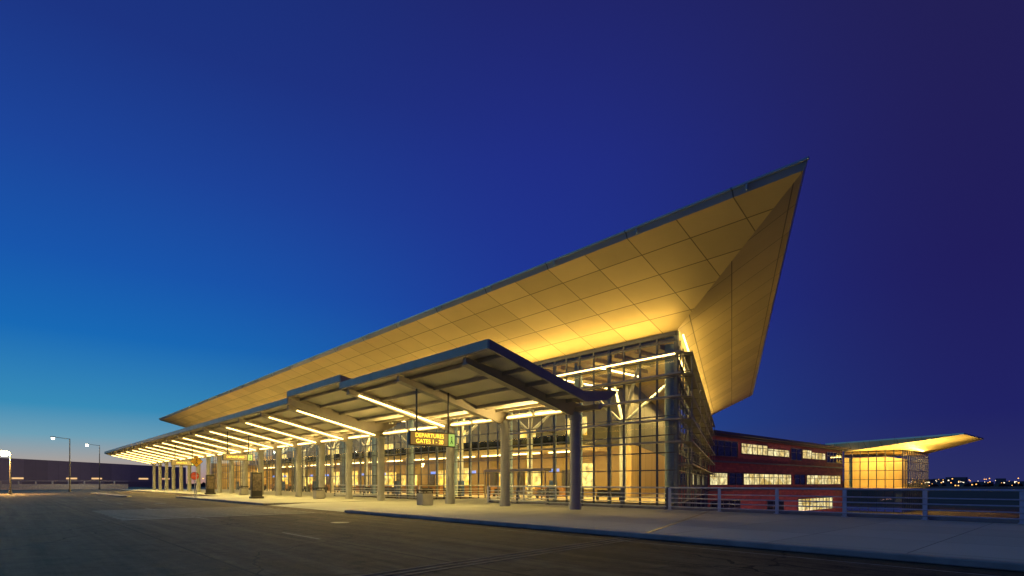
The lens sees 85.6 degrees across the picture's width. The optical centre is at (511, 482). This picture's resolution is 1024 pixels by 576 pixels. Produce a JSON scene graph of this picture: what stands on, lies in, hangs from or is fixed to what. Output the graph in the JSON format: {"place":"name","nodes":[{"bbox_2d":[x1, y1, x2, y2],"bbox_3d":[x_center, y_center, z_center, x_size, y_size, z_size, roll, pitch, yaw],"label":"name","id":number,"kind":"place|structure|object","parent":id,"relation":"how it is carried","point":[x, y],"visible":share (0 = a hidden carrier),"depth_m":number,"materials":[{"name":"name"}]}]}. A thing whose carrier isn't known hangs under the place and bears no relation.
{"place":"outdoors","nodes":[
{"label":"outdoors","id":0,"kind":"place"},
{"bbox_2d":[0,487,1023,575],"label":"elevated roadway","id":1,"kind":"structure","parent":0,"point":[64,532],"depth_m":14.22,"materials":[{"name":"grey asphalt"}]},
{"bbox_2d":[0,451,11,493],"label":"street lamp","id":2,"kind":"object","parent":1,"relation":"on","point":[4,453],"visible":0.84,"depth_m":79.89,"materials":[{"name":"metal"}]},
{"bbox_2d":[50,436,70,491],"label":"street lamp","id":3,"kind":"object","parent":1,"relation":"on","point":[69,489],"visible":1,"depth_m":99.90,"materials":[{"name":"metal"}]},
{"bbox_2d":[0,481,127,489],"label":"barrier wall","id":4,"kind":"structure","parent":1,"relation":"on","point":[35,486],"depth_m":131.54,"materials":[{"name":"concrete"}]},
{"bbox_2d":[86,444,100,489],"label":"street lamp","id":5,"kind":"object","parent":1,"relation":"on","point":[99,465],"visible":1,"depth_m":129.91,"materials":[{"name":"metal"}]},
{"bbox_2d":[91,493,131,496],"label":"traffic island","id":6,"kind":"structure","parent":1,"relation":"on","point":[114,495],"depth_m":70.36,"materials":[{"name":"concrete"}]},
{"bbox_2d":[115,489,1023,571],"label":"curb","id":7,"kind":"structure","parent":1,"relation":"on","point":[964,562],"depth_m":14.45,"materials":[{"name":"concrete"}]},
{"bbox_2d":[0,0,1023,483],"label":"sky","id":8,"kind":"structure","parent":0,"point":[200,200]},
{"bbox_2d":[120,489,1023,561],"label":"sidewalk","id":9,"kind":"structure","parent":0,"point":[988,541],"depth_m":20.85,"materials":[{"name":"concrete"}]},
{"bbox_2d":[190,472,198,496],"bbox_3d":[-34.209,0.217,59.595,0.832,2.666,0.142,0,0,-43],"label":"stop sign","id":10,"kind":"object","parent":9,"relation":"on","point":[193,475],"visible":0.91,"depth_m":59.58,"materials":[{"name":"red metal"}]},
{"bbox_2d":[190,455,202,496],"bbox_3d":[-33.057,-0.635,57.910,1.240,4.370,0.178,0,0,-43],"label":"pedestrian crossing sign","id":11,"kind":"object","parent":9,"relation":"on","point":[196,460],"visible":0.88,"depth_m":57.93,"materials":[{"name":"yellow metal"}]},
{"bbox_2d":[204,475,215,493],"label":"information totem","id":12,"kind":"object","parent":9,"relation":"on","point":[210,484],"visible":0.84,"depth_m":72.27,"materials":[{"name":"black plastic"}]},
{"bbox_2d":[239,486,248,494],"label":"trash bin","id":13,"kind":"object","parent":9,"relation":"on","point":[243,491],"visible":1,"depth_m":69.29,"materials":[{"name":"concrete"}]},
{"bbox_2d":[249,472,263,498],"bbox_3d":[-24.702,0.275,53.451,1.200,2.550,0.600,0,0,-43],"label":"information totem","id":14,"kind":"object","parent":9,"relation":"on","point":[256,485],"visible":0.97,"depth_m":53.26,"materials":[{"name":"black plastic"}]},
{"bbox_2d":[312,487,324,498],"bbox_3d":[-18.177,1.010,51.999,0.920,1.060,0.840,0,0,-43],"label":"trash bin","id":15,"kind":"object","parent":9,"relation":"on","point":[318,494],"visible":1,"depth_m":51.72,"materials":[{"name":"concrete"}]},
{"bbox_2d":[104,339,616,509],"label":"drop off canopy","id":16,"kind":"object","parent":9,"relation":"on","point":[488,381],"visible":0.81,"depth_m":38.34,"materials":[{"name":"metal"}]},
{"bbox_2d":[171,444,193,465],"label":"overhead led sign","id":17,"kind":"object","parent":16,"relation":"attached to","point":[181,462],"visible":0.88,"depth_m":73.77,"materials":[{"name":"black plastic"}]},
{"bbox_2d":[222,431,252,460],"bbox_3d":[-28.288,-3.720,57.029,2.900,2.960,0.237,0,0,-43],"label":"overhead led sign","id":18,"kind":"object","parent":16,"relation":"attached to","point":[236,457],"visible":0.99,"depth_m":56.94,"materials":[{"name":"black plastic"}]},
{"bbox_2d":[408,389,454,447],"bbox_3d":[-4.504,-3.620,31.351,3.100,3.160,0.237,0,0,-43],"label":"overhead led sign","id":19,"kind":"object","parent":16,"relation":"attached to","point":[427,438],"visible":1,"depth_m":31.20,"materials":[{"name":"black plastic"}]},
{"bbox_2d":[334,485,417,498],"bbox_3d":[-14.454,0.901,56.810,0.240,1.298,17.240,0,0,-43],"label":"metal railing","id":20,"kind":"object","parent":9,"relation":"on","point":[397,491],"visible":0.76,"depth_m":56.04,"materials":[{"name":"metal"}]},
{"bbox_2d":[416,489,433,504],"bbox_3d":[-5.920,1.010,37.589,0.920,1.060,0.840,0,0,-43],"label":"trash bin","id":21,"kind":"object","parent":9,"relation":"on","point":[423,498],"visible":1,"depth_m":37.33,"materials":[{"name":"metal"}]},
{"bbox_2d":[419,485,483,498],"bbox_3d":[-5.545,0.901,52.930,8.040,1.298,0.240,0,0,-43],"label":"metal railing","id":22,"kind":"object","parent":9,"relation":"on","point":[454,490],"visible":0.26,"depth_m":53.23,"materials":[{"name":"grey metal"}]},
{"bbox_2d":[158,156,808,506],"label":"airport terminal","id":23,"kind":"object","parent":9,"relation":"on","point":[660,324],"visible":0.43,"depth_m":46.66,"materials":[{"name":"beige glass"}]},
{"bbox_2d":[293,470,569,494],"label":"interior doors","id":24,"kind":"structure","parent":23,"relation":"in","point":[493,477],"depth_m":75.72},
{"bbox_2d":[487,485,556,501],"bbox_3d":[0.978,0.901,45.887,8.040,1.298,0.240,0,0,-43],"label":"metal railing","id":25,"kind":"object","parent":9,"relation":"on","point":[555,489],"visible":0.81,"depth_m":45.83,"materials":[{"name":"metal"}]},
{"bbox_2d":[489,486,667,509],"bbox_3d":[3.554,0.901,37.368,0.240,1.298,15.840,0,0,-43],"label":"metal railing","id":26,"kind":"object","parent":9,"relation":"on","point":[621,500],"visible":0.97,"depth_m":35.51,"materials":[{"name":"metal"}]},
{"bbox_2d":[645,511,709,532],"bbox_3d":[7.367,1.547,23.317,0.120,0.010,14.396,0,0,27],"label":"expansion joint","id":27,"kind":"object","parent":9,"relation":"on","point":[675,523],"visible":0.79,"depth_m":20.74,"materials":[{"name":"concrete"}]},
{"bbox_2d":[491,500,1018,523],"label":"deck edge kerb","id":28,"kind":"structure","parent":9,"relation":"on","point":[864,515],"depth_m":26.11,"materials":[{"name":"concrete"}]},
{"bbox_2d":[667,487,1023,523],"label":"metal railing","id":29,"kind":"object","parent":9,"relation":"on","point":[924,504],"visible":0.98,"depth_m":24.45,"materials":[{"name":"grey metal"}]},
{"bbox_2d":[186,484,1023,512],"bbox_3d":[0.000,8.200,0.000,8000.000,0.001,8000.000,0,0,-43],"label":"ground","id":30,"kind":"structure","parent":0,"point":[974,494],"depth_m":300.21,"materials":[{"name":"plant"}]},
{"bbox_2d":[0,458,185,488],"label":"airport hangar","id":31,"kind":"structure","parent":30,"relation":"on","point":[27,471],"depth_m":262.71,"materials":[{"name":"grey"}]},
{"bbox_2d":[22,482,151,487],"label":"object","id":32,"kind":"structure","parent":31,"relation":"in","point":[130,484],"depth_m":273.76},
{"bbox_2d":[12,477,169,479],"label":"lit windows","id":33,"kind":"structure","parent":31,"relation":"in","point":[12,477],"depth_m":261.23,"materials":[{"name":"yellow glass"}]},
{"bbox_2d":[186,482,1022,486],"bbox_3d":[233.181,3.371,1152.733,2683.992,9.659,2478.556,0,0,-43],"label":"distant trees","id":34,"kind":"object","parent":30,"relation":"on","point":[203,484],"visible":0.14,"depth_m":1096.04,"materials":[{"name":"black plant"}]},
{"bbox_2d":[708,430,850,511],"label":"brick concourse","id":35,"kind":"structure","parent":30,"relation":"on","point":[745,460],"depth_m":111.87,"materials":[{"name":"brick"}]},
{"bbox_2d":[710,444,839,510],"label":"lit windows","id":36,"kind":"structure","parent":35,"relation":"in","point":[720,478],"depth_m":113.65,"materials":[{"name":"yellow glass"}]},
{"bbox_2d":[709,439,841,510],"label":"window frames","id":37,"kind":"structure","parent":35,"relation":"in","point":[724,446],"depth_m":113.45,"materials":[{"name":"metal"}]},
{"bbox_2d":[711,440,841,509],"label":"dark windows","id":38,"kind":"structure","parent":35,"relation":"in","point":[734,479],"depth_m":101.11,"materials":[{"name":"black glass"}]},
{"bbox_2d":[843,477,1023,485],"bbox_3d":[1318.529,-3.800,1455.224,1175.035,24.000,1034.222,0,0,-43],"label":"distant town","id":39,"kind":"object","parent":30,"relation":"on","point":[955,480],"visible":0.27,"depth_m":1550.68},
{"bbox_2d":[863,506,1018,517],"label":"service road","id":40,"kind":"structure","parent":0,"point":[974,514],"depth_m":150.42,"materials":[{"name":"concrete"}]},
{"bbox_2d":[825,433,983,511],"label":"glass pavilion","id":41,"kind":"structure","parent":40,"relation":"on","point":[867,464],"depth_m":158.80,"materials":[{"name":"glass"}]}
]}

